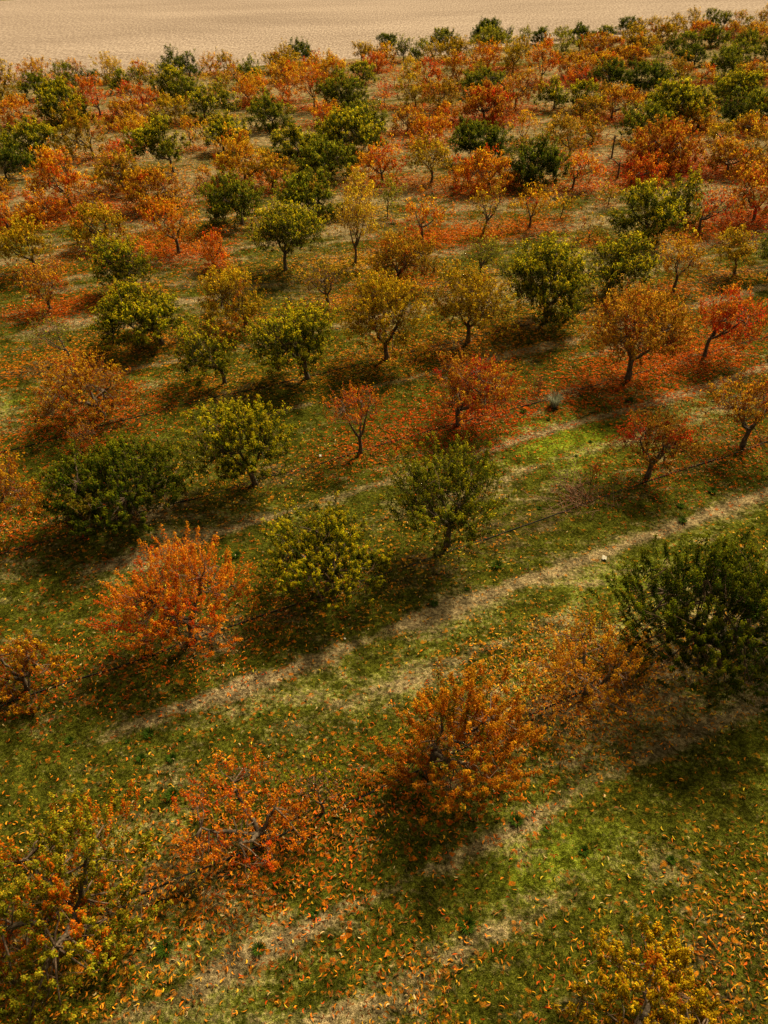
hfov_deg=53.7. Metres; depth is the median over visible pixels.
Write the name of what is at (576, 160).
fruit tree
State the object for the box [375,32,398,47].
fruit tree
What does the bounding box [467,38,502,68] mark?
fruit tree
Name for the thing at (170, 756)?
grass tussock
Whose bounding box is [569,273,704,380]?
fruit tree
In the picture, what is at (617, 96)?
fruit tree
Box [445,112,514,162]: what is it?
fruit tree
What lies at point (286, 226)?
fruit tree
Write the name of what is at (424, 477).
fruit tree
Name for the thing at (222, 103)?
fruit tree
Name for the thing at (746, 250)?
fruit tree
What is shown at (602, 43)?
fruit tree
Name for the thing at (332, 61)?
fruit tree
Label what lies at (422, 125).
fruit tree
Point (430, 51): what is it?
fruit tree
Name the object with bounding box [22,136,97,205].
fruit tree
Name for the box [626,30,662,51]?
fruit tree
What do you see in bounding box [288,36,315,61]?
fruit tree
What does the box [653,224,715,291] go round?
fruit tree
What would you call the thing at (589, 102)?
fruit tree
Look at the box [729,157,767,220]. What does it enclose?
fruit tree
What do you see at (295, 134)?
fruit tree
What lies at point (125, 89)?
fruit tree
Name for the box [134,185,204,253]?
fruit tree
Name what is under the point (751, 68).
fruit tree
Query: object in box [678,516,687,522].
grass tussock
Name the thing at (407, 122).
fruit tree
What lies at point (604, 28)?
fruit tree
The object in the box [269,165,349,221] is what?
fruit tree
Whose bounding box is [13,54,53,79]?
fruit tree
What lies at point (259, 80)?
fruit tree
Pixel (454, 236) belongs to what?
fallen leaves
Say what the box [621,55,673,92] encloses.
fruit tree
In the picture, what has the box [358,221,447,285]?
fruit tree
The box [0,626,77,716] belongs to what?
fruit tree
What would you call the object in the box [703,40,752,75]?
fruit tree
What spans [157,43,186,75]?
fruit tree
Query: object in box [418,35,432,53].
fruit tree
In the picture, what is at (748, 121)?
fruit tree
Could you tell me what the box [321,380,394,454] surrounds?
fruit tree
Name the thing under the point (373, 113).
fruit tree
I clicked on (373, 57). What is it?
fruit tree
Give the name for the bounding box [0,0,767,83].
field
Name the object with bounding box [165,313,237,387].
fruit tree
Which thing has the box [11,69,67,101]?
fruit tree
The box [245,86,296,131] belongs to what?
fruit tree
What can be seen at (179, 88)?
fruit tree
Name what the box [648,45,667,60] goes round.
fruit tree
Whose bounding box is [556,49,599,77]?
fruit tree
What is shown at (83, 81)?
fruit tree
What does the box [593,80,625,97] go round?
fruit tree
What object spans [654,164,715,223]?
fruit tree
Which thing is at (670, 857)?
grass tussock
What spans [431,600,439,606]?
grass tussock
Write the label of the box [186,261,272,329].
fruit tree
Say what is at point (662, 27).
fruit tree
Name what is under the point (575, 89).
fruit tree
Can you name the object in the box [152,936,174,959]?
grass tussock
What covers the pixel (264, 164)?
fruit tree
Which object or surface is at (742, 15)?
fruit tree
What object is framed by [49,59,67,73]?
fruit tree
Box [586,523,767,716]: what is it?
fruit tree
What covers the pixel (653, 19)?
fruit tree
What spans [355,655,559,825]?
fruit tree
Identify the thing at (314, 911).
grass tussock
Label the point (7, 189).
fruit tree
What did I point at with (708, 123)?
fruit tree
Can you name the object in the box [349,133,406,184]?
fruit tree
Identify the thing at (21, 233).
fruit tree
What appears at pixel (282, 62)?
fruit tree
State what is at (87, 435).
fruit tree
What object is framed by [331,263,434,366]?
fruit tree
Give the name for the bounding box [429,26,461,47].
fruit tree
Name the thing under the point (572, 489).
dry shrub
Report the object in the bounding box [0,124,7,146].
fruit tree
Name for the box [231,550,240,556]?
grass tussock
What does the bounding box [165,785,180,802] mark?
grass tussock
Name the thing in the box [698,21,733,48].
fruit tree
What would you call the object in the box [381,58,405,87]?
fruit tree
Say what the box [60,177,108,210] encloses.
fruit tree
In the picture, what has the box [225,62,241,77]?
fruit tree
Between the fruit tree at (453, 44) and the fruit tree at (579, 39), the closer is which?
the fruit tree at (453, 44)
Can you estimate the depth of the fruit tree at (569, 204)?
48.59 m
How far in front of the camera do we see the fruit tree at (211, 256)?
42.98 m
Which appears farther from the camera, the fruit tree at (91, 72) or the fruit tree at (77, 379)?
the fruit tree at (91, 72)
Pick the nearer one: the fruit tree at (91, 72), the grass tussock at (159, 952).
the grass tussock at (159, 952)
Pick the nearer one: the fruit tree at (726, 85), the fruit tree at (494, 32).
the fruit tree at (726, 85)
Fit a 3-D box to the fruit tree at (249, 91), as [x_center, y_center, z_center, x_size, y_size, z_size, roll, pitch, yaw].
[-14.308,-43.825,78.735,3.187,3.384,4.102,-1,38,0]
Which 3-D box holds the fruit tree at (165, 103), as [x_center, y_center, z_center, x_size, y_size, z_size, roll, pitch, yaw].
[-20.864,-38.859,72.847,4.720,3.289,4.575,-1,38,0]
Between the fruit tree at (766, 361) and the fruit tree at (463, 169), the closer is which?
the fruit tree at (766, 361)
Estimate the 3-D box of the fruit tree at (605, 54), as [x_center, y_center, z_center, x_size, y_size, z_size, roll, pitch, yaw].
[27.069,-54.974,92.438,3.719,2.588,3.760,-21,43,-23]
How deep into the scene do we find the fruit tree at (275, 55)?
95.09 m
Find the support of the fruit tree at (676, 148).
on the ground at (572, 550)
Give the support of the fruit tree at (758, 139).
on the ground at (572, 550)
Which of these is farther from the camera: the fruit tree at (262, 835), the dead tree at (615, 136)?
the dead tree at (615, 136)
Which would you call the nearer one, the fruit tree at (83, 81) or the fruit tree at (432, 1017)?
the fruit tree at (432, 1017)
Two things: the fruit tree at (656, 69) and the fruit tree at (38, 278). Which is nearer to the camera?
the fruit tree at (38, 278)
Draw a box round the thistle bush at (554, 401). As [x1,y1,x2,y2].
[547,388,563,407]
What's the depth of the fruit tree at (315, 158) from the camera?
56.41 m
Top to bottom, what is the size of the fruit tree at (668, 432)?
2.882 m
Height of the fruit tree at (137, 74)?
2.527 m
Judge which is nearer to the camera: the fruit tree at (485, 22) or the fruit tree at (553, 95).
the fruit tree at (553, 95)
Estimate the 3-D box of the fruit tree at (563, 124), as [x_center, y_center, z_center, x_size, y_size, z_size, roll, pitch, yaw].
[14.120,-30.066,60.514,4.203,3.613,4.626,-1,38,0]
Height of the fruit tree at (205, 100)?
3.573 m
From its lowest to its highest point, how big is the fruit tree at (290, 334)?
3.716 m
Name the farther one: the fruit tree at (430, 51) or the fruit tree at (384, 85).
the fruit tree at (430, 51)
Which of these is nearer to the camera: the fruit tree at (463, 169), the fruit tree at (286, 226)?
the fruit tree at (286, 226)
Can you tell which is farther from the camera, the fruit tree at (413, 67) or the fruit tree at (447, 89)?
the fruit tree at (413, 67)
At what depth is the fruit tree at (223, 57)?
94.14 m
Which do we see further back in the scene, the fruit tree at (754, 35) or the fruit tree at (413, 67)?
the fruit tree at (754, 35)
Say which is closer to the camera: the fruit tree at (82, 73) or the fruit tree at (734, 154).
the fruit tree at (734, 154)
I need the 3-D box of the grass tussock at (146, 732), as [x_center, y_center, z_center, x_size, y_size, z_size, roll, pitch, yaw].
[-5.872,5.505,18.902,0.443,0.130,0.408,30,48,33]
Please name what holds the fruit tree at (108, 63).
on the ground at (572, 550)
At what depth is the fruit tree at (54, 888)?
14.33 m
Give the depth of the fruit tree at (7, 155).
58.38 m
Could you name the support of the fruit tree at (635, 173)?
on the ground at (572, 550)
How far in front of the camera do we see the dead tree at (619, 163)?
55.98 m
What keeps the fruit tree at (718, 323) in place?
on the ground at (572, 550)
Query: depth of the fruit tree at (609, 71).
82.90 m
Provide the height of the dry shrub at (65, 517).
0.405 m
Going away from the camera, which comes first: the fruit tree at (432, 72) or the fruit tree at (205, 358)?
the fruit tree at (205, 358)
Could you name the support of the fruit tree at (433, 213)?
on the ground at (572, 550)
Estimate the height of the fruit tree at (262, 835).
2.185 m
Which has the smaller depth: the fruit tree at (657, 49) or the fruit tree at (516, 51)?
the fruit tree at (516, 51)
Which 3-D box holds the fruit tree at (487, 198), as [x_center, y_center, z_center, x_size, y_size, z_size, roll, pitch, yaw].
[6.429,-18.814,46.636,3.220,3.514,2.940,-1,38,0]
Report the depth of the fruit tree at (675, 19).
120.64 m
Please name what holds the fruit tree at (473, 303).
on the ground at (572, 550)
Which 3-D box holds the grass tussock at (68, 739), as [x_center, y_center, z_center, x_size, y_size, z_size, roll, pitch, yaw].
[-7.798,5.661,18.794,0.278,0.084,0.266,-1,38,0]
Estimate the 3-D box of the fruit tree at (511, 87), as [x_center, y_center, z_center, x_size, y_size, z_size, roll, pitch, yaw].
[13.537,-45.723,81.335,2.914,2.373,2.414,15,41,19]
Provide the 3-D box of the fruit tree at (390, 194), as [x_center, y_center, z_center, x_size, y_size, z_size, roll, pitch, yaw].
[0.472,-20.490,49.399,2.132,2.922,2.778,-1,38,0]
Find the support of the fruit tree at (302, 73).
on the ground at (572, 550)
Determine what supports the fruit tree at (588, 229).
on the ground at (572, 550)
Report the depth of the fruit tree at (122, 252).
39.75 m
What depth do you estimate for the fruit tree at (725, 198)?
45.88 m
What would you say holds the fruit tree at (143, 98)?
on the ground at (572, 550)
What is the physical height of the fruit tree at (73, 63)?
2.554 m
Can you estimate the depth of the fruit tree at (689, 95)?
67.22 m
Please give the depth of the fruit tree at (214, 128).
63.62 m
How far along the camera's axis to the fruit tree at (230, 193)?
47.97 m
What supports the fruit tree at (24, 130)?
on the ground at (572, 550)
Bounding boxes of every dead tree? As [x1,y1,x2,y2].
[609,158,620,178]
[611,135,616,157]
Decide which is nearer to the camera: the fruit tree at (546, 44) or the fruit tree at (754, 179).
the fruit tree at (754, 179)
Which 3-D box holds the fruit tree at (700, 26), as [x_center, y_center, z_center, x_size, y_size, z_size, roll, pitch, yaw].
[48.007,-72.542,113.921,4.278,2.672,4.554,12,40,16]
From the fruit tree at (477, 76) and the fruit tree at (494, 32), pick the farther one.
the fruit tree at (494, 32)
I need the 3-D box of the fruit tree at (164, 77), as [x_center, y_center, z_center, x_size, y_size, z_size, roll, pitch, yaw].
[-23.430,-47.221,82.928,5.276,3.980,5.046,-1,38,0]
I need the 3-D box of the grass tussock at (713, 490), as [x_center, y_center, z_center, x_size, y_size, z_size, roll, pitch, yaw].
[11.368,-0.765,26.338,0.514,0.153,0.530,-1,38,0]
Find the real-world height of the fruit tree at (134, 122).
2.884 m
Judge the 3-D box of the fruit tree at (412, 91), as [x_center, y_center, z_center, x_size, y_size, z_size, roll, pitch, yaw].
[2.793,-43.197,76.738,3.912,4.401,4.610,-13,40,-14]
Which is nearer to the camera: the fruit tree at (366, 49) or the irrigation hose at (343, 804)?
the irrigation hose at (343, 804)
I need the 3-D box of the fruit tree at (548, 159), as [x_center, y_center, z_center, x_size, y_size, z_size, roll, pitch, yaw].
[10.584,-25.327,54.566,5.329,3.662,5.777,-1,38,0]
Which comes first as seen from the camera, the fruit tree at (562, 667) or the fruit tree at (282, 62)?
the fruit tree at (562, 667)
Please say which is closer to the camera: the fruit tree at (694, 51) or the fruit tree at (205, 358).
the fruit tree at (205, 358)
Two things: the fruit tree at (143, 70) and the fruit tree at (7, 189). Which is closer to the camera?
the fruit tree at (7, 189)
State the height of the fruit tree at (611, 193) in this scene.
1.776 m
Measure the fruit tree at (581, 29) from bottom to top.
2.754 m
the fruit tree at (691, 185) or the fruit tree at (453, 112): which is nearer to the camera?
the fruit tree at (691, 185)
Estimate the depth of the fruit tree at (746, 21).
123.98 m
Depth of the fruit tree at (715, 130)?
63.88 m
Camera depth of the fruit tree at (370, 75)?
87.74 m
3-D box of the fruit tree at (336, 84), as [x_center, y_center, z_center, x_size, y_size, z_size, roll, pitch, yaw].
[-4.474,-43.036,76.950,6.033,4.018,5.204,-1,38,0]
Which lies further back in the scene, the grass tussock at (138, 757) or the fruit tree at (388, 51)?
the fruit tree at (388, 51)
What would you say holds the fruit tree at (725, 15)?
on the ground at (572, 550)
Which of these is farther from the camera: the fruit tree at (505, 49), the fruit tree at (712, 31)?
the fruit tree at (712, 31)
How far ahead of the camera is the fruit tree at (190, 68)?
92.72 m
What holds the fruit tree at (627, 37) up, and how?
on the ground at (572, 550)
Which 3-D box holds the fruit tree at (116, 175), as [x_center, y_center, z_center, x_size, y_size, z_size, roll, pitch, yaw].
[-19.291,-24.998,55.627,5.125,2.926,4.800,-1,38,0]
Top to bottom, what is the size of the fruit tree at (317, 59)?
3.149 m
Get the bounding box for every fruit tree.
[0,58,20,104]
[0,88,41,125]
[0,114,60,163]
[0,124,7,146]
[0,135,38,178]
[0,176,17,195]
[0,191,27,227]
[0,212,55,269]
[0,449,55,533]
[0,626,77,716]
[0,778,173,1023]
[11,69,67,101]
[11,259,73,309]
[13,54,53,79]
[13,303,76,359]
[17,187,64,225]
[20,344,143,427]
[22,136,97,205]
[32,72,95,126]
[32,428,193,540]
[42,92,109,158]
[47,59,78,85]
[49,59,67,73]
[58,198,128,254]
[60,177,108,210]
[63,71,114,115]
[63,414,99,446]
[64,57,86,77]
[74,65,99,82]
[76,520,258,658]
[78,230,162,291]
[81,274,187,351]
[87,150,149,192]
[88,51,128,83]
[89,68,97,76]
[100,89,153,127]
[100,138,130,160]
[103,65,132,92]
[104,110,151,146]
[111,109,190,171]
[114,79,141,101]
[116,162,186,213]
[127,57,148,72]
[129,66,147,85]
[131,81,158,105]
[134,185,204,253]
[137,58,158,85]
[145,89,193,124]
[148,60,193,99]
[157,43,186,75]
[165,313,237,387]
[167,73,204,103]
[169,390,303,495]
[170,746,313,902]
[175,50,202,78]
[180,112,209,150]
[183,82,219,121]
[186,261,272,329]
[189,224,232,266]
[192,164,265,226]
[193,109,250,155]
[193,164,216,189]
[197,51,220,73]
[199,71,211,90]
[208,69,232,89]
[209,77,242,114]
[209,119,266,184]
[212,46,239,72]
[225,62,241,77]
[231,71,261,106]
[233,53,264,84]
[234,295,340,379]
[237,66,273,97]
[239,145,298,188]
[244,193,330,270]
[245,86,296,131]
[252,490,392,614]
[254,38,302,73]
[265,56,305,82]
[265,117,327,163]
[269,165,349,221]
[270,66,303,100]
[273,751,359,828]
[287,252,347,304]
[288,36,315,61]
[289,52,332,106]
[290,129,365,180]
[306,48,330,69]
[308,97,348,124]
[310,49,350,78]
[310,65,369,108]
[313,103,388,158]
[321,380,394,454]
[325,178,387,262]
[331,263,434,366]
[339,97,394,133]
[341,160,378,213]
[347,57,379,82]
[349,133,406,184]
[351,38,378,61]
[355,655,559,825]
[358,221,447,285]
[361,50,392,71]
[367,41,396,61]
[367,87,394,107]
[368,430,516,557]
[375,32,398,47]
[375,174,406,218]
[377,75,395,94]
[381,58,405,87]
[388,177,455,239]
[390,101,427,131]
[391,33,418,61]
[394,58,428,105]
[399,52,424,76]
[400,130,457,182]
[406,40,427,58]
[408,994,458,1023]
[409,111,451,145]
[411,54,443,85]
[412,76,466,109]
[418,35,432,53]
[421,36,441,58]
[422,256,523,343]
[425,339,530,427]
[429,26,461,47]
[432,99,462,122]
[433,49,474,88]
[434,35,477,60]
[443,142,522,194]
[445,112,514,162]
[457,62,505,94]
[457,77,518,124]
[460,226,505,275]
[465,177,514,233]
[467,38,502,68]
[469,15,513,41]
[469,23,513,48]
[471,58,489,72]
[492,230,598,328]
[497,131,571,191]
[499,35,531,71]
[499,74,523,92]
[501,42,525,68]
[501,67,546,109]
[507,107,539,145]
[511,179,566,227]
[518,24,534,44]
[518,31,565,77]
[522,597,663,723]
[528,25,551,44]
[529,74,572,109]
[533,109,586,157]
[551,25,579,58]
[551,913,742,1023]
[552,26,569,38]
[554,187,582,218]
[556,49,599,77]
[557,60,597,86]
[560,143,607,188]
[561,77,603,113]
[568,21,596,38]
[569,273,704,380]
[570,34,587,50]
[572,92,614,117]
[575,109,608,143]
[576,31,624,59]
[576,204,608,241]
[586,55,638,89]
[586,230,664,295]
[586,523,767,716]
[589,49,625,66]
[591,24,618,37]
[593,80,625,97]
[595,180,620,204]
[596,81,648,118]
[601,404,712,477]
[605,177,701,247]
[613,40,649,64]
[613,97,676,142]
[617,15,639,30]
[619,21,649,47]
[619,113,710,174]
[620,149,676,187]
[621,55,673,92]
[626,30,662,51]
[636,15,651,29]
[642,68,717,128]
[646,14,660,30]
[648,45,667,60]
[650,15,682,42]
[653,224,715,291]
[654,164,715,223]
[660,30,681,55]
[662,50,696,83]
[670,11,686,29]
[670,30,705,50]
[670,42,709,66]
[673,96,721,131]
[681,5,704,32]
[684,357,767,453]
[688,20,717,35]
[689,280,767,356]
[692,136,764,178]
[693,62,715,81]
[693,185,750,232]
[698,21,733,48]
[699,7,723,24]
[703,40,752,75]
[704,120,739,140]
[707,63,767,103]
[708,223,761,274]
[714,84,751,122]
[718,9,734,26]
[723,20,743,36]
[726,9,752,27]
[728,109,767,138]
[728,562,767,638]
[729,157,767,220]
[730,37,760,62]
[731,26,762,48]
[734,58,767,83]
[736,18,767,39]
[737,85,767,120]
[740,123,767,167]
[742,15,754,24]
[752,231,767,277]
[753,35,767,59]
[753,353,767,364]
[754,3,767,29]
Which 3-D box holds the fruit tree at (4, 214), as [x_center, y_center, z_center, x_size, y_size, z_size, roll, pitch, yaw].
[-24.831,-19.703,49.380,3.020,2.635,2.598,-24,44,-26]
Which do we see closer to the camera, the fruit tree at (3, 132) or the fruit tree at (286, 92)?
the fruit tree at (3, 132)
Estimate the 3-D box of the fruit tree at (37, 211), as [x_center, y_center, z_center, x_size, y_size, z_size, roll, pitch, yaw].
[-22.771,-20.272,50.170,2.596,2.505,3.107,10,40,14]
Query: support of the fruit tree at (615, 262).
on the ground at (572, 550)
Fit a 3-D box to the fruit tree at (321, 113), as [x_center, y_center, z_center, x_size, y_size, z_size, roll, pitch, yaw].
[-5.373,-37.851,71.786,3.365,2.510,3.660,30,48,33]
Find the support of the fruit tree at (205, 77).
on the ground at (572, 550)
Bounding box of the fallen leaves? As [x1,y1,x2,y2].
[0,24,767,1023]
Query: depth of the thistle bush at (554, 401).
30.85 m
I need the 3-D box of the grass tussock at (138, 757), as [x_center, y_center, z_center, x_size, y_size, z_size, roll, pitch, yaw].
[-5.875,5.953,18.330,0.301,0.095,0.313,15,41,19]
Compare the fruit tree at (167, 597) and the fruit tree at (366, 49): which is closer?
the fruit tree at (167, 597)
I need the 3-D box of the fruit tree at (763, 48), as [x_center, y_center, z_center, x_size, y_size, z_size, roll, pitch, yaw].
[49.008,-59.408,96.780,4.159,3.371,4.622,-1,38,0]
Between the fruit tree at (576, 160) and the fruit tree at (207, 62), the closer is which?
the fruit tree at (576, 160)
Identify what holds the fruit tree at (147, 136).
on the ground at (572, 550)
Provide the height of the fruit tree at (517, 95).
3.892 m
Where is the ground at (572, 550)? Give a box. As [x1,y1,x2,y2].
[0,24,767,1023]
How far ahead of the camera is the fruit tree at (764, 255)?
40.28 m
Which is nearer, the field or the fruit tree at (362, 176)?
the fruit tree at (362, 176)
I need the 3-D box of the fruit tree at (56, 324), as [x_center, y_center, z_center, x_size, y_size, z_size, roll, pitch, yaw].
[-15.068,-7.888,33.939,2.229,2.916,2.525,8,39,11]
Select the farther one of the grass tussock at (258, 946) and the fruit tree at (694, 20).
the fruit tree at (694, 20)
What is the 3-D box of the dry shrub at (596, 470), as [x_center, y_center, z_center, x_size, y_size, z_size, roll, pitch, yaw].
[7.496,-1.530,26.710,0.535,1.007,0.661,-20,42,-22]
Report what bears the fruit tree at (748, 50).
on the ground at (572, 550)
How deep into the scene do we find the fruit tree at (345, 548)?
21.56 m
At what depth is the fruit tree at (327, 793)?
16.56 m
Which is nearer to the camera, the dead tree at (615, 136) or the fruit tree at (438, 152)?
the fruit tree at (438, 152)
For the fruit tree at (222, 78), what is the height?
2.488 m
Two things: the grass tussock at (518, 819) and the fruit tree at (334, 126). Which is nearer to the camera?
the grass tussock at (518, 819)
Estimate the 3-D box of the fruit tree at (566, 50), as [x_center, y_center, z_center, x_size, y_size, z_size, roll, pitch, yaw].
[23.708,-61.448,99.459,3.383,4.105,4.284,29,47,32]
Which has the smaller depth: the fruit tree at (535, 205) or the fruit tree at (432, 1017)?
the fruit tree at (432, 1017)
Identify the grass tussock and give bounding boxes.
[64,736,73,743]
[135,753,145,761]
[141,726,154,738]
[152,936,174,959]
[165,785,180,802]
[166,752,177,762]
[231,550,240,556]
[251,940,267,955]
[310,908,319,918]
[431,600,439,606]
[458,913,476,936]
[492,558,503,567]
[509,813,524,827]
[578,844,590,856]
[665,854,677,864]
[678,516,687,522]
[707,486,717,492]
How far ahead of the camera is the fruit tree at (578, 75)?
84.92 m
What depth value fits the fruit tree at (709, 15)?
123.67 m
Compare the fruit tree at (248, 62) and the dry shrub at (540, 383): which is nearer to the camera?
the dry shrub at (540, 383)
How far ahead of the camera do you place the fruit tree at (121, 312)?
34.55 m
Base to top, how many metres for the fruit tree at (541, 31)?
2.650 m
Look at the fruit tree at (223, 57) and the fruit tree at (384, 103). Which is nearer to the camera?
the fruit tree at (384, 103)
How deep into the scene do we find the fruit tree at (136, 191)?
51.21 m
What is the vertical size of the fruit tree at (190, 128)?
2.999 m
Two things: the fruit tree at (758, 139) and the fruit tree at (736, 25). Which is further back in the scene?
the fruit tree at (736, 25)
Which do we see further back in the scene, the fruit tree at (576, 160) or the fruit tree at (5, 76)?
the fruit tree at (5, 76)
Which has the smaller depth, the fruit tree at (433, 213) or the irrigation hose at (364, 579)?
the irrigation hose at (364, 579)
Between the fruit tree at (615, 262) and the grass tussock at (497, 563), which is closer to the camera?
the grass tussock at (497, 563)
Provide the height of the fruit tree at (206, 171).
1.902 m
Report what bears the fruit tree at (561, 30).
on the ground at (572, 550)
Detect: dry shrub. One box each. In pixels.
[64,512,81,521]
[522,449,636,520]
[525,363,545,394]
[589,458,603,481]
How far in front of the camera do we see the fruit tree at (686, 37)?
102.85 m
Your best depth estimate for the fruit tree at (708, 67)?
85.15 m
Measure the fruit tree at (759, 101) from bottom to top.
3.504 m
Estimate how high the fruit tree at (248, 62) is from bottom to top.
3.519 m
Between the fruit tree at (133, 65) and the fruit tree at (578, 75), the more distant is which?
the fruit tree at (133, 65)
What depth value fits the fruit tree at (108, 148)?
62.19 m
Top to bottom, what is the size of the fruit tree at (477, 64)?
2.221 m
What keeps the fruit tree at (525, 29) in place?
on the ground at (572, 550)
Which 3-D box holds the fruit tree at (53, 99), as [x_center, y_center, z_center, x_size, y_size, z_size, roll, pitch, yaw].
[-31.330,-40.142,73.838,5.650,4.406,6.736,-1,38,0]
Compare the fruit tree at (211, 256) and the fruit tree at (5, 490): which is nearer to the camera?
the fruit tree at (5, 490)
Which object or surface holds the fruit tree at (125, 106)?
on the ground at (572, 550)
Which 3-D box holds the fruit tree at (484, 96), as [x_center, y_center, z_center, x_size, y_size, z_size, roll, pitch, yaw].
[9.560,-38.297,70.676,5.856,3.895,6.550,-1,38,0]
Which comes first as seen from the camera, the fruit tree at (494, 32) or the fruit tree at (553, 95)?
the fruit tree at (553, 95)
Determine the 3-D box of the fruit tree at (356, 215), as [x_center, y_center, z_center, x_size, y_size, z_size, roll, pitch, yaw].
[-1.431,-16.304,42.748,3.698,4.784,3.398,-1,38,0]
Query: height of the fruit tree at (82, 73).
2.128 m
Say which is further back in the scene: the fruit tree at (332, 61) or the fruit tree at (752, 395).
the fruit tree at (332, 61)
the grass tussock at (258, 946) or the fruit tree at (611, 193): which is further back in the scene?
the fruit tree at (611, 193)
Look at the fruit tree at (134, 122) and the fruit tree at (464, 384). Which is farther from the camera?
the fruit tree at (134, 122)
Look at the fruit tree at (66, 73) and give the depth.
89.40 m
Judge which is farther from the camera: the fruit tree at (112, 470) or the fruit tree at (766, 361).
the fruit tree at (766, 361)
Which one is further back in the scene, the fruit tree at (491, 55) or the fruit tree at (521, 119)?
the fruit tree at (491, 55)
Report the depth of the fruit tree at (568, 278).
35.07 m
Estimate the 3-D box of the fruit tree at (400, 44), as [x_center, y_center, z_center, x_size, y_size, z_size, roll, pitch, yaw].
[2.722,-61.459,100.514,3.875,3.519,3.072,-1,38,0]
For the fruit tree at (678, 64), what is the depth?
83.46 m
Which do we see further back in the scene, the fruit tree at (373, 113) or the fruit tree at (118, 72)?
the fruit tree at (118, 72)
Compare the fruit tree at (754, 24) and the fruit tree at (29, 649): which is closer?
the fruit tree at (29, 649)
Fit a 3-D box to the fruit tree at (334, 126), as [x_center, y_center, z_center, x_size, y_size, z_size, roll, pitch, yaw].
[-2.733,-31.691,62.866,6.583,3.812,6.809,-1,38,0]
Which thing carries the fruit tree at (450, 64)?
on the ground at (572, 550)
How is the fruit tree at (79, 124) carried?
on the ground at (572, 550)
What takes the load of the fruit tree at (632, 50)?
on the ground at (572, 550)
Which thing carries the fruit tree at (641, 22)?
on the ground at (572, 550)
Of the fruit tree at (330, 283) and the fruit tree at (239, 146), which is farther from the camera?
the fruit tree at (239, 146)
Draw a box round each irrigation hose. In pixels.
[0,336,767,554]
[0,441,767,706]
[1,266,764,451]
[5,614,763,955]
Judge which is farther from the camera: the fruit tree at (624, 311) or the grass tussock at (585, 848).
the fruit tree at (624, 311)
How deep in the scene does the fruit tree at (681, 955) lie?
13.37 m
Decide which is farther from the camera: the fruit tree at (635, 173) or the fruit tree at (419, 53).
the fruit tree at (419, 53)
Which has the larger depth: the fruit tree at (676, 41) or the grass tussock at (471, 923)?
the fruit tree at (676, 41)
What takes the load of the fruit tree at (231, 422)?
on the ground at (572, 550)
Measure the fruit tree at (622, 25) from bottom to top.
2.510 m
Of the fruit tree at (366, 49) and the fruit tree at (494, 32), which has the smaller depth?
the fruit tree at (366, 49)
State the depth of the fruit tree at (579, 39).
105.38 m
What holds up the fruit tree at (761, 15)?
on the ground at (572, 550)
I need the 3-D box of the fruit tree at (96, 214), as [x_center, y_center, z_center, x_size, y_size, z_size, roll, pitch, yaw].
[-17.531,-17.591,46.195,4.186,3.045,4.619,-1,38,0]
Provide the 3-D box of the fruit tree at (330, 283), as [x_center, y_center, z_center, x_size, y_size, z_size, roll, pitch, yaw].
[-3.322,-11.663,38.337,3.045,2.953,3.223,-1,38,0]
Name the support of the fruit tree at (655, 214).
on the ground at (572, 550)
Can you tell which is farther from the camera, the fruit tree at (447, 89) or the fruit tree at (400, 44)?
the fruit tree at (400, 44)
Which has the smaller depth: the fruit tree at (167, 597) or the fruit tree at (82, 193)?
the fruit tree at (167, 597)
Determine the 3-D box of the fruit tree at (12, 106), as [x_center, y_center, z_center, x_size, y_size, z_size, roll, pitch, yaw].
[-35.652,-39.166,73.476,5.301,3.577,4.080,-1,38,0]
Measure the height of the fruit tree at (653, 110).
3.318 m
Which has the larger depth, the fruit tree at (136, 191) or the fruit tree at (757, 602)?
the fruit tree at (136, 191)
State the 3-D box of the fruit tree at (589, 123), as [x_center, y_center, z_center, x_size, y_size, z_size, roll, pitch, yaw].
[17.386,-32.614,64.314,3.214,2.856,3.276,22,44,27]
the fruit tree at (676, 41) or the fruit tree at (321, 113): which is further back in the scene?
the fruit tree at (676, 41)
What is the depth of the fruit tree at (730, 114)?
68.19 m
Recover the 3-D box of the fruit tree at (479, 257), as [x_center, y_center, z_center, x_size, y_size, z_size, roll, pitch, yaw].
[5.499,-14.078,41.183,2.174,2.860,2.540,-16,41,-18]

